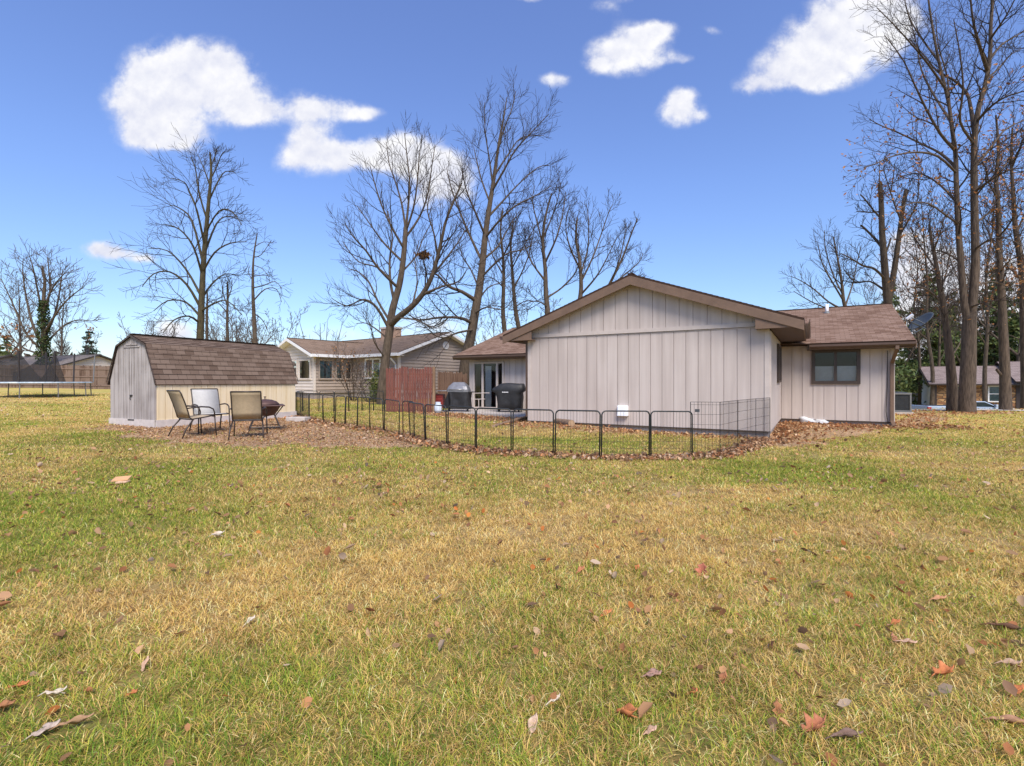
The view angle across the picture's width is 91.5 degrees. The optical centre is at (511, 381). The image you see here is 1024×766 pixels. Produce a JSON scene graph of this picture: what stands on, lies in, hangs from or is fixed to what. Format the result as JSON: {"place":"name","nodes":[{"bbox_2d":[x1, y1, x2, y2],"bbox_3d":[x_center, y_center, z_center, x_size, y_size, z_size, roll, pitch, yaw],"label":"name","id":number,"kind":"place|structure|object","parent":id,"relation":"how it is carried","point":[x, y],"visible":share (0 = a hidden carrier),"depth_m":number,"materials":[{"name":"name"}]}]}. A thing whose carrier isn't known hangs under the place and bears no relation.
{"place":"outdoors","nodes":[
{"label":"outdoors","id":0,"kind":"place"},
{"bbox_2d":[442,409,525,417],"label":"patio","id":1,"kind":"structure","parent":0,"point":[502,413],"depth_m":19.79,"materials":[{"name":"concrete"}]},
{"bbox_2d":[436,394,444,410],"bbox_3d":[-3.055,0.869,20.895,0.440,0.700,0.370,0,0,10],"label":"tool cart","id":2,"kind":"object","parent":1,"relation":"on","point":[440,398],"visible":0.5,"depth_m":20.71,"materials":[{"name":"red metal"}]},
{"bbox_2d":[436,382,475,411],"bbox_3d":[-2.325,0.615,20.601,1.640,1.202,0.650,0,0,12],"label":"gas grill","id":3,"kind":"object","parent":1,"relation":"on","point":[459,394],"visible":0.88,"depth_m":20.36,"materials":[{"name":"metal"}]},
{"bbox_2d":[492,383,525,411],"bbox_3d":[-0.130,0.633,20.209,1.361,1.172,0.636,0,0,16],"label":"covered grill","id":4,"kind":"object","parent":1,"relation":"on","point":[510,396],"visible":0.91,"depth_m":19.93,"materials":[{"name":"black fabric"}]},
{"bbox_2d":[0,388,1023,765],"bbox_3d":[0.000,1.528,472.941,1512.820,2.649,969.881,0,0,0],"label":"lawn","id":5,"kind":"structure","parent":0,"point":[474,590],"depth_m":3.28,"materials":[{"name":"plant"}]},
{"bbox_2d":[0,335,14,355],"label":"pine tree","id":6,"kind":"object","parent":5,"relation":"on","point":[2,353],"visible":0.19,"depth_m":59.77,"materials":[{"name":"plant"}]},
{"bbox_2d":[0,699,15,707],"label":"fallen leaf","id":7,"kind":"object","parent":5,"relation":"on","point":[4,703],"visible":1,"depth_m":2.11,"materials":[{"name":"orange plant"}]},
{"bbox_2d":[0,260,37,354],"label":"bare tree","id":8,"kind":"object","parent":5,"relation":"on","point":[11,309],"visible":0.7,"depth_m":49.86,"materials":[{"name":"grey plant"}]},
{"bbox_2d":[4,302,35,354],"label":"bare tree","id":9,"kind":"object","parent":5,"relation":"on","point":[18,334],"visible":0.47,"depth_m":55.36,"materials":[{"name":"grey plant"}]},
{"bbox_2d":[21,719,60,741],"bbox_3d":[-1.845,1.366,1.956,0.049,0.022,0.117,0,9,44],"label":"fallen leaf","id":10,"kind":"object","parent":5,"relation":"on","point":[48,725],"visible":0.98,"depth_m":1.97,"materials":[{"name":"beige plant"}]},
{"bbox_2d":[0,351,95,398],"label":"trampoline","id":11,"kind":"object","parent":5,"relation":"on","point":[18,368],"visible":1,"depth_m":27.96,"materials":[{"name":"fabric"}]},
{"bbox_2d":[37,686,66,696],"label":"fallen leaf","id":12,"kind":"object","parent":5,"relation":"on","point":[57,691],"visible":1,"depth_m":2.18,"materials":[{"name":"white plant"}]},
{"bbox_2d":[0,236,106,361],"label":"ivy tree","id":13,"kind":"object","parent":5,"relation":"on","point":[42,343],"visible":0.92,"depth_m":44.91,"materials":[{"name":"grey plant"}]},
{"bbox_2d":[0,365,109,388],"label":"plank fence","id":14,"kind":"object","parent":5,"relation":"on","point":[83,373],"visible":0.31,"depth_m":41.30,"materials":[{"name":"wood"}]},
{"bbox_2d":[51,280,72,354],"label":"bare tree","id":15,"kind":"object","parent":5,"relation":"on","point":[62,337],"visible":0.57,"depth_m":52.15,"materials":[{"name":"brown plant"}]},
{"bbox_2d":[23,350,111,365],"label":"house","id":16,"kind":"structure","parent":5,"relation":"on","point":[87,359],"depth_m":47.43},
{"bbox_2d":[48,712,93,730],"bbox_3d":[-1.759,1.357,1.995,0.142,0.033,0.026,0,0,-29],"label":"fallen leaf","id":17,"kind":"object","parent":5,"relation":"on","point":[77,719],"visible":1,"depth_m":2.00,"materials":[{"name":"beige plant"}]},
{"bbox_2d":[47,328,102,354],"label":"bare tree","id":18,"kind":"object","parent":5,"relation":"on","point":[65,350],"visible":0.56,"depth_m":56.03,"materials":[{"name":"brown plant"}]},
{"bbox_2d":[78,331,99,354],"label":"spruce tree","id":19,"kind":"object","parent":5,"relation":"on","point":[94,351],"visible":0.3,"depth_m":61.85,"materials":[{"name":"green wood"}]},
{"bbox_2d":[111,475,131,483],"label":"leaf","id":20,"kind":"object","parent":5,"relation":"on","point":[121,479],"visible":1,"depth_m":6.54,"materials":[{"name":"beige plant"}]},
{"bbox_2d":[117,312,179,341],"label":"bare tree","id":21,"kind":"object","parent":5,"relation":"on","point":[153,324],"visible":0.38,"depth_m":50.85,"materials":[{"name":"brown plant"}]},
{"bbox_2d":[102,123,264,338],"bbox_3d":[-19.479,-7.207,30.318,11.681,16.383,8.237,0,0,0],"label":"bare tree","id":22,"kind":"object","parent":5,"relation":"on","point":[201,291],"visible":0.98,"depth_m":29.84,"materials":[{"name":"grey plant"}]},
{"bbox_2d":[166,390,216,438],"bbox_3d":[-7.223,0.707,11.246,0.708,1.050,0.775,0,0,33],"label":"patio chair","id":23,"kind":"object","parent":5,"relation":"on","point":[180,406],"visible":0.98,"depth_m":11.09,"materials":[{"name":"beige fabric"}]},
{"bbox_2d":[106,333,297,427],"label":"storage shed","id":24,"kind":"structure","parent":5,"relation":"on","point":[146,371],"depth_m":13.82,"materials":[{"name":"wood"}]},
{"bbox_2d":[125,348,138,418],"bbox_3d":[-10.201,0.047,13.420,0.610,1.910,0.120,0,0,25],"label":"door","id":25,"kind":"structure","parent":24,"relation":"in","point":[131,354],"depth_m":13.39,"materials":[{"name":"wood"}]},
{"bbox_2d":[189,388,230,433],"bbox_3d":[-7.308,0.689,12.058,0.775,1.050,0.708,0,0,42],"label":"patio chair","id":26,"kind":"object","parent":5,"relation":"on","point":[205,397],"visible":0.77,"depth_m":12.20,"materials":[{"name":"white fabric"}]},
{"bbox_2d":[205,282,221,338],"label":"bare tree","id":27,"kind":"object","parent":5,"relation":"on","point":[206,327],"visible":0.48,"depth_m":34.96,"materials":[{"name":"grey plant"}]},
{"bbox_2d":[209,274,236,340],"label":"bare tree","id":28,"kind":"object","parent":5,"relation":"on","point":[227,313],"visible":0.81,"depth_m":33.94,"materials":[{"name":"brown plant"}]},
{"bbox_2d":[204,296,278,343],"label":"bare tree","id":29,"kind":"object","parent":5,"relation":"on","point":[223,325],"visible":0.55,"depth_m":49.04,"materials":[{"name":"brown plant"}]},
{"bbox_2d":[228,391,267,439],"bbox_3d":[-5.840,0.723,11.060,0.708,1.050,0.775,0,0,-20],"label":"patio chair","id":30,"kind":"object","parent":5,"relation":"on","point":[246,405],"visible":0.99,"depth_m":10.83,"materials":[{"name":"beige fabric"}]},
{"bbox_2d":[58,417,442,454],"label":"leaf litter","id":31,"kind":"object","parent":5,"relation":"on","point":[153,435],"visible":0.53,"depth_m":11.64,"materials":[{"name":"brown plant"}]},
{"bbox_2d":[213,296,309,345],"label":"bare tree","id":32,"kind":"object","parent":5,"relation":"on","point":[247,335],"visible":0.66,"depth_m":42.85,"materials":[{"name":"brown plant"}]},
{"bbox_2d":[248,396,284,431],"bbox_3d":[-6.133,0.785,12.393,0.860,0.841,0.860,0,0,-28],"label":"fire pit","id":33,"kind":"object","parent":5,"relation":"on","point":[273,406],"visible":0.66,"depth_m":12.24,"materials":[{"name":"brown metal"}]},
{"bbox_2d":[242,227,291,342],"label":"bare tree","id":34,"kind":"object","parent":5,"relation":"on","point":[254,326],"visible":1,"depth_m":30.93,"materials":[{"name":"grey plant"}]},
{"bbox_2d":[286,416,309,421],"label":"step block","id":35,"kind":"structure","parent":5,"relation":"on","point":[297,419],"depth_m":14.89,"materials":[{"name":"concrete"}]},
{"bbox_2d":[295,313,347,340],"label":"bare tree","id":36,"kind":"object","parent":5,"relation":"on","point":[324,328],"visible":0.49,"depth_m":49.58,"materials":[{"name":"grey plant"}]},
{"bbox_2d":[296,391,383,411],"bbox_3d":[-7.113,0.824,20.435,3.425,0.930,1.420,0,0,-33],"label":"garden fence","id":37,"kind":"object","parent":5,"relation":"on","point":[334,401],"visible":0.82,"depth_m":20.76,"materials":[{"name":"metal"}]},
{"bbox_2d":[314,335,379,400],"bbox_3d":[-8.781,-0.797,27.000,4.141,3.759,3.404,0,0,13],"label":"shrub","id":38,"kind":"object","parent":5,"relation":"on","point":[340,365],"visible":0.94,"depth_m":26.62,"materials":[{"name":"brown plant"}]},
{"bbox_2d":[343,365,377,401],"bbox_3d":[-8.017,0.047,26.299,1.855,2.190,2.118,0,0,0],"label":"shrub","id":39,"kind":"object","parent":5,"relation":"on","point":[362,388],"visible":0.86,"depth_m":26.44,"materials":[{"name":"brown plant"}]},
{"bbox_2d":[278,326,464,399],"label":"lap siding house","id":40,"kind":"structure","parent":5,"relation":"on","point":[310,373],"depth_m":29.40,"materials":[{"name":"beige"}]},
{"bbox_2d":[298,359,310,379],"bbox_3d":[-12.033,-0.710,28.942,1.340,1.180,0.070,0,0,38],"label":"window","id":41,"kind":"structure","parent":40,"relation":"in","point":[304,365],"depth_m":28.95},
{"bbox_2d":[318,359,333,379],"bbox_3d":[-10.775,-0.700,28.904,0.070,1.160,0.940,0,0,38],"label":"window","id":42,"kind":"structure","parent":40,"relation":"in","point":[321,373],"depth_m":28.90,"materials":[{"name":"beige"}]},
{"bbox_2d":[335,360,342,379],"bbox_3d":[-10.242,-0.700,29.579,0.070,1.160,0.500,0,0,38],"label":"window","id":43,"kind":"structure","parent":40,"relation":"in","point":[338,371],"depth_m":29.57,"materials":[{"name":"beige glass"}]},
{"bbox_2d":[365,358,380,378],"bbox_3d":[-8.090,-0.765,29.013,1.500,1.190,0.070,0,0,38],"label":"window","id":44,"kind":"structure","parent":40,"relation":"in","point":[374,360],"depth_m":28.98,"materials":[{"name":"white glass"}]},
{"bbox_2d":[364,361,380,401],"bbox_3d":[-7.279,0.031,26.632,1.289,2.302,1.270,0,0,-17],"label":"evergreen shrub","id":45,"kind":"object","parent":5,"relation":"on","point":[374,384],"visible":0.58,"depth_m":26.44,"materials":[{"name":"green plant"}]},
{"bbox_2d":[308,110,493,404],"bbox_3d":[-5.389,-6.157,24.481,9.194,14.853,7.102,0,0,0],"label":"bare tree","id":46,"kind":"object","parent":5,"relation":"on","point":[392,321],"visible":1,"depth_m":24.39,"materials":[{"name":"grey plant"}]},
{"bbox_2d":[414,249,430,261],"bbox_3d":[-4.283,-6.124,24.133,0.935,0.602,0.811,0,0,33],"label":"squirrel nest","id":47,"kind":"object","parent":46,"relation":"in","point":[425,253],"visible":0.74,"depth_m":24.12,"materials":[{"name":"brown plant"}]},
{"bbox_2d":[386,366,435,411],"bbox_3d":[-4.159,0.469,20.428,2.116,2.210,0.122,0,0,8],"label":"privacy fence","id":48,"kind":"object","parent":5,"relation":"on","point":[428,375],"visible":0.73,"depth_m":20.42,"materials":[{"name":"brown wood"}]},
{"bbox_2d":[438,371,467,398],"bbox_3d":[-3.143,0.441,26.232,1.686,1.971,0.122,0,0,17],"label":"privacy fence","id":49,"kind":"object","parent":5,"relation":"on","point":[446,380],"visible":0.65,"depth_m":26.31,"materials":[{"name":"brown wood"}]},
{"bbox_2d":[395,66,571,384],"bbox_3d":[-1.383,-8.913,28.094,9.858,20.119,8.641,0,0,0],"label":"bare tree","id":50,"kind":"object","parent":5,"relation":"on","point":[471,330],"visible":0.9,"depth_m":28.70,"materials":[{"name":"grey plant"}]},
{"bbox_2d":[456,295,512,345],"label":"bare tree","id":51,"kind":"object","parent":5,"relation":"on","point":[468,316],"visible":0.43,"depth_m":44.42,"materials":[{"name":"grey plant"}]},
{"bbox_2d":[295,392,692,458],"bbox_3d":[-2.864,0.885,12.636,14.127,1.081,2.002,0,0,39],"label":"garden fence","id":52,"kind":"object","parent":5,"relation":"on","point":[553,449],"visible":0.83,"depth_m":9.68,"materials":[{"name":"metal"}]},
{"bbox_2d":[460,201,543,332],"bbox_3d":[-0.858,-5.464,32.779,4.678,13.076,5.668,0,0,-16],"label":"bare tree","id":53,"kind":"object","parent":5,"relation":"on","point":[503,318],"visible":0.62,"depth_m":32.88,"materials":[{"name":"grey plant"}]},
{"bbox_2d":[0,395,1023,765],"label":"scattered leaves","id":54,"kind":"object","parent":5,"relation":"on","point":[646,707],"visible":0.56,"depth_m":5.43,"materials":[{"name":"brown plant"}]},
{"bbox_2d":[504,205,550,326],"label":"bare tree","id":55,"kind":"object","parent":5,"relation":"on","point":[514,287],"visible":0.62,"depth_m":33.91,"materials":[{"name":"grey plant"}]},
{"bbox_2d":[528,713,537,735],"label":"fallen leaf","id":56,"kind":"object","parent":5,"relation":"on","point":[533,719],"visible":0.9,"depth_m":1.96,"materials":[{"name":"beige plant"}]},
{"bbox_2d":[284,413,794,461],"bbox_3d":[-1.632,1.240,12.578,15.798,0.298,5.469,0,0,24],"label":"leaf drift","id":57,"kind":"object","parent":5,"relation":"on","point":[741,448],"visible":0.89,"depth_m":9.53,"materials":[{"name":"brown plant"}]},
{"bbox_2d":[502,164,594,320],"bbox_3d":[2.520,-6.503,32.114,6.374,15.322,4.850,0,0,0],"label":"bare tree","id":58,"kind":"object","parent":5,"relation":"on","point":[545,303],"visible":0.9,"depth_m":31.88,"materials":[{"name":"brown plant"}]},
{"bbox_2d":[551,418,574,426],"bbox_3d":[1.264,1.192,15.045,0.214,0.240,2.237,0,0,-21],"label":"log","id":59,"kind":"object","parent":5,"relation":"on","point":[563,421],"visible":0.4,"depth_m":14.20,"materials":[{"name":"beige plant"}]},
{"bbox_2d":[545,187,627,297],"bbox_3d":[5.454,-6.093,32.694,5.344,14.598,5.820,0,0,38],"label":"bare tree","id":60,"kind":"object","parent":5,"relation":"on","point":[581,277],"visible":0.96,"depth_m":32.89,"materials":[{"name":"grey plant"}]},
{"bbox_2d":[407,411,774,440],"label":"leaf litter","id":61,"kind":"object","parent":5,"relation":"on","point":[561,426],"visible":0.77,"depth_m":13.99,"materials":[{"name":"brown plant"}]},
{"bbox_2d":[614,703,637,717],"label":"fallen leaf","id":62,"kind":"object","parent":5,"relation":"on","point":[629,710],"visible":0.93,"depth_m":2.00,"materials":[{"name":"orange plant"}]},
{"bbox_2d":[603,213,650,283],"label":"bare tree","id":63,"kind":"object","parent":5,"relation":"on","point":[626,250],"visible":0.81,"depth_m":33.92,"materials":[{"name":"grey plant"}]},
{"bbox_2d":[640,668,661,677],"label":"fallen leaf","id":64,"kind":"object","parent":5,"relation":"on","point":[654,671],"visible":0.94,"depth_m":2.30,"materials":[{"name":"plant"}]},
{"bbox_2d":[452,273,916,437],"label":"ranch house","id":65,"kind":"structure","parent":5,"relation":"on","point":[631,341],"depth_m":14.13,"materials":[{"name":"beige wood"}]},
{"bbox_2d":[473,362,503,407],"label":"patio door","id":66,"kind":"structure","parent":65,"relation":"in","point":[492,373],"depth_m":22.29,"materials":[{"name":"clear glass"}]},
{"bbox_2d":[777,344,781,381],"bbox_3d":[7.872,-0.530,14.729,0.090,1.100,1.400,0,0,31],"label":"window","id":67,"kind":"structure","parent":65,"relation":"in","point":[779,348],"depth_m":14.70,"materials":[{"name":"brown glass"}]},
{"bbox_2d":[812,349,860,383],"bbox_3d":[10.097,-0.463,15.593,1.290,1.090,0.430,0,0,31],"label":"window","id":68,"kind":"structure","parent":65,"relation":"in","point":[828,366],"depth_m":15.56,"materials":[{"name":"grey glass"}]},
{"bbox_2d":[906,312,933,333],"bbox_3d":[12.152,-1.757,15.093,1.081,0.711,0.652,0,0,-20],"label":"satellite dish","id":69,"kind":"object","parent":65,"relation":"attached to","point":[920,321],"visible":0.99,"depth_m":15.15,"materials":[{"name":"grey metal"}]},
{"bbox_2d":[695,563,707,574],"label":"fallen leaf","id":70,"kind":"object","parent":5,"relation":"on","point":[701,567],"visible":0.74,"depth_m":3.60,"materials":[{"name":"brown plant"}]},
{"bbox_2d":[690,397,769,451],"bbox_3d":[4.873,0.878,10.439,3.772,1.008,0.433,0,0,-42],"label":"wire pen","id":71,"kind":"object","parent":5,"relation":"on","point":[745,428],"visible":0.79,"depth_m":10.49,"materials":[{"name":"black metal"}]},
{"bbox_2d":[772,698,784,721],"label":"fallen leaf","id":72,"kind":"object","parent":5,"relation":"on","point":[777,705],"visible":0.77,"depth_m":2.05,"materials":[{"name":"orange plant"}]},
{"bbox_2d":[801,712,825,733],"bbox_3d":[1.153,1.324,1.923,0.142,0.064,0.075,-15,3,-11],"label":"fallen leaf","id":73,"kind":"object","parent":5,"relation":"on","point":[817,721],"visible":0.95,"depth_m":1.94,"materials":[{"name":"orange plant"}]},
{"bbox_2d":[778,216,872,308],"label":"bare tree","id":74,"kind":"object","parent":5,"relation":"on","point":[842,294],"visible":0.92,"depth_m":33.96,"materials":[{"name":"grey plant"}]},
{"bbox_2d":[824,727,862,738],"bbox_3d":[1.257,1.334,1.889,0.152,0.034,0.026,0,0,-3],"label":"fallen leaf","id":75,"kind":"object","parent":5,"relation":"on","point":[847,732],"visible":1,"depth_m":1.89,"materials":[{"name":"brown plant"}]},
{"bbox_2d":[739,413,1014,446],"bbox_3d":[11.645,1.288,15.044,15.609,0.202,4.812,0,0,-32],"label":"leaf pile","id":76,"kind":"object","parent":5,"relation":"on","point":[782,428],"visible":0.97,"depth_m":14.13,"materials":[{"name":"brown plant"}]},
{"bbox_2d":[828,149,932,304],"bbox_3d":[19.113,-5.372,27.056,6.045,14.415,4.154,0,0,0],"label":"bare tree","id":77,"kind":"object","parent":5,"relation":"on","point":[882,242],"visible":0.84,"depth_m":26.90,"materials":[{"name":"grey plant"}]},
{"bbox_2d":[848,265,938,383],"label":"bare tree","id":78,"kind":"object","parent":5,"relation":"on","point":[912,349],"visible":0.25,"depth_m":46.32,"materials":[{"name":"grey plant"}]},
{"bbox_2d":[895,392,913,414],"bbox_3d":[16.649,0.905,21.500,0.900,0.955,0.900,0,0,31],"label":"air conditioner","id":79,"kind":"object","parent":5,"relation":"on","point":[903,402],"visible":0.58,"depth_m":21.13,"materials":[{"name":"metal"}]},
{"bbox_2d":[881,284,929,404],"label":"pine tree","id":80,"kind":"object","parent":5,"relation":"on","point":[901,375],"visible":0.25,"depth_m":43.07,"materials":[{"name":"green plant"}]},
{"bbox_2d":[886,212,952,404],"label":"bare tree","id":81,"kind":"object","parent":5,"relation":"on","point":[917,335],"visible":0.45,"depth_m":42.99,"materials":[{"name":"grey plant"}]},
{"bbox_2d":[897,272,960,397],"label":"pine tree","id":82,"kind":"object","parent":5,"relation":"on","point":[926,362],"visible":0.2,"depth_m":47.38,"materials":[{"name":"green plant"}]},
{"bbox_2d":[875,181,987,410],"bbox_3d":[19.695,-3.601,23.548,6.848,10.049,3.714,0,0,-44],"label":"bare tree","id":83,"kind":"object","parent":5,"relation":"on","point":[951,389],"visible":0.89,"depth_m":23.32,"materials":[{"name":"brown plant"}]},
{"bbox_2d":[841,0,1023,412],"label":"oak tree","id":84,"kind":"object","parent":5,"relation":"on","point":[969,303],"visible":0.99,"depth_m":22.24,"materials":[{"name":"brown plant"}]},
{"bbox_2d":[868,156,1012,404],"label":"bare tree","id":85,"kind":"object","parent":5,"relation":"on","point":[932,380],"visible":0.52,"depth_m":40.14,"materials":[{"name":"grey plant"}]},
{"bbox_2d":[900,208,981,365],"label":"bare tree","id":86,"kind":"object","parent":5,"relation":"on","point":[940,337],"visible":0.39,"depth_m":43.89,"materials":[{"name":"brown plant"}]},
{"bbox_2d":[929,660,953,678],"bbox_3d":[2.001,1.345,2.327,0.132,0.052,0.073,-11,1,-3],"label":"fallen leaf","id":87,"kind":"object","parent":5,"relation":"on","point":[944,668],"visible":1,"depth_m":2.34,"materials":[{"name":"orange plant"}]},
{"bbox_2d":[924,292,990,365],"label":"pine tree","id":88,"kind":"object","parent":5,"relation":"on","point":[959,347],"visible":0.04,"depth_m":51.32,"materials":[{"name":"green plant"}]},
{"bbox_2d":[920,255,996,364],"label":"bare tree","id":89,"kind":"object","parent":5,"relation":"on","point":[957,358],"visible":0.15,"depth_m":49.74,"materials":[{"name":"brown plant"}]},
{"bbox_2d":[895,409,1021,414],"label":"leaf litter","id":90,"kind":"object","parent":5,"relation":"on","point":[955,412],"visible":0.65,"depth_m":21.47,"materials":[{"name":"brown plant"}]},
{"bbox_2d":[914,361,1019,408],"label":"stone house","id":91,"kind":"structure","parent":5,"relation":"on","point":[992,385],"depth_m":39.67,"materials":[{"name":"brown"}]},
{"bbox_2d":[988,386,998,401],"bbox_3d":[36.842,0.930,38.139,0.723,1.260,0.070,0,0,31],"label":"window","id":92,"kind":"structure","parent":91,"relation":"in","point":[993,391],"depth_m":38.17,"materials":[{"name":"white paint"}]},
{"bbox_2d":[1016,385,1019,408],"bbox_3d":[38.130,1.080,37.423,0.500,2.600,0.060,0,0,31],"label":"door","id":93,"kind":"structure","parent":91,"relation":"in","point":[1017,386],"depth_m":37.46,"materials":[{"name":"grey"}]},
{"bbox_2d":[922,220,1023,360],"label":"bare tree","id":94,"kind":"object","parent":5,"relation":"on","point":[1016,354],"visible":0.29,"depth_m":45.53,"materials":[{"name":"brown plant"}]},
{"bbox_2d":[930,214,1016,339],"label":"bare tree","id":95,"kind":"object","parent":5,"relation":"on","point":[969,263],"visible":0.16,"depth_m":52.49,"materials":[{"name":"brown plant"}]},
{"bbox_2d":[934,147,1023,401],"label":"bare tree","id":96,"kind":"object","parent":5,"relation":"on","point":[984,372],"visible":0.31,"depth_m":35.71,"materials":[{"name":"brown plant"}]},
{"bbox_2d":[946,96,1023,409],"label":"bare tree","id":97,"kind":"object","parent":5,"relation":"on","point":[1003,371],"visible":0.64,"depth_m":24.08,"materials":[{"name":"brown plant"}]},
{"bbox_2d":[964,106,1023,407],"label":"bare tree","id":98,"kind":"object","parent":5,"relation":"on","point":[1019,250],"visible":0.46,"depth_m":25.97,"materials":[{"name":"brown plant"}]},
{"bbox_2d":[977,268,1017,364],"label":"pine tree","id":99,"kind":"object","parent":5,"relation":"on","point":[993,341],"visible":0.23,"depth_m":49.72,"materials":[{"name":"green wood"}]},
{"bbox_2d":[980,622,1021,630],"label":"fallen leaf","id":100,"kind":"object","parent":5,"relation":"on","point":[1010,626],"visible":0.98,"depth_m":2.76,"materials":[{"name":"brown plant"}]},
{"bbox_2d":[981,714,1023,723],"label":"fallen leaf","id":101,"kind":"object","parent":5,"relation":"on","point":[1010,718],"visible":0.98,"depth_m":1.99,"materials":[{"name":"beige plant"}]},
{"bbox_2d":[993,658,1021,665],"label":"fallen leaf","id":102,"kind":"object","parent":5,"relation":"on","point":[1011,662],"visible":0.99,"depth_m":2.40,"materials":[{"name":"beige plant"}]},
{"bbox_2d":[996,294,1019,360],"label":"pine tree","id":103,"kind":"object","parent":5,"relation":"on","point":[1015,331],"visible":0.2,"depth_m":48.04,"materials":[{"name":"green plant"}]},
{"bbox_2d":[0,0,1023,359],"label":"sky","id":104,"kind":"structure","parent":0,"point":[724,125],"materials":[{"name":"blue"}]},
{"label":"driveway","id":105,"kind":"structure","parent":0,"visible":0},
{"bbox_2d":[912,401,997,408],"bbox_3d":[29.062,1.940,32.004,5.490,1.420,2.140,0,0,8],"label":"pickup truck","id":106,"kind":"object","parent":105,"relation":"on","point":[984,404],"visible":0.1,"depth_m":31.20,"materials":[{"name":"silver metal"}]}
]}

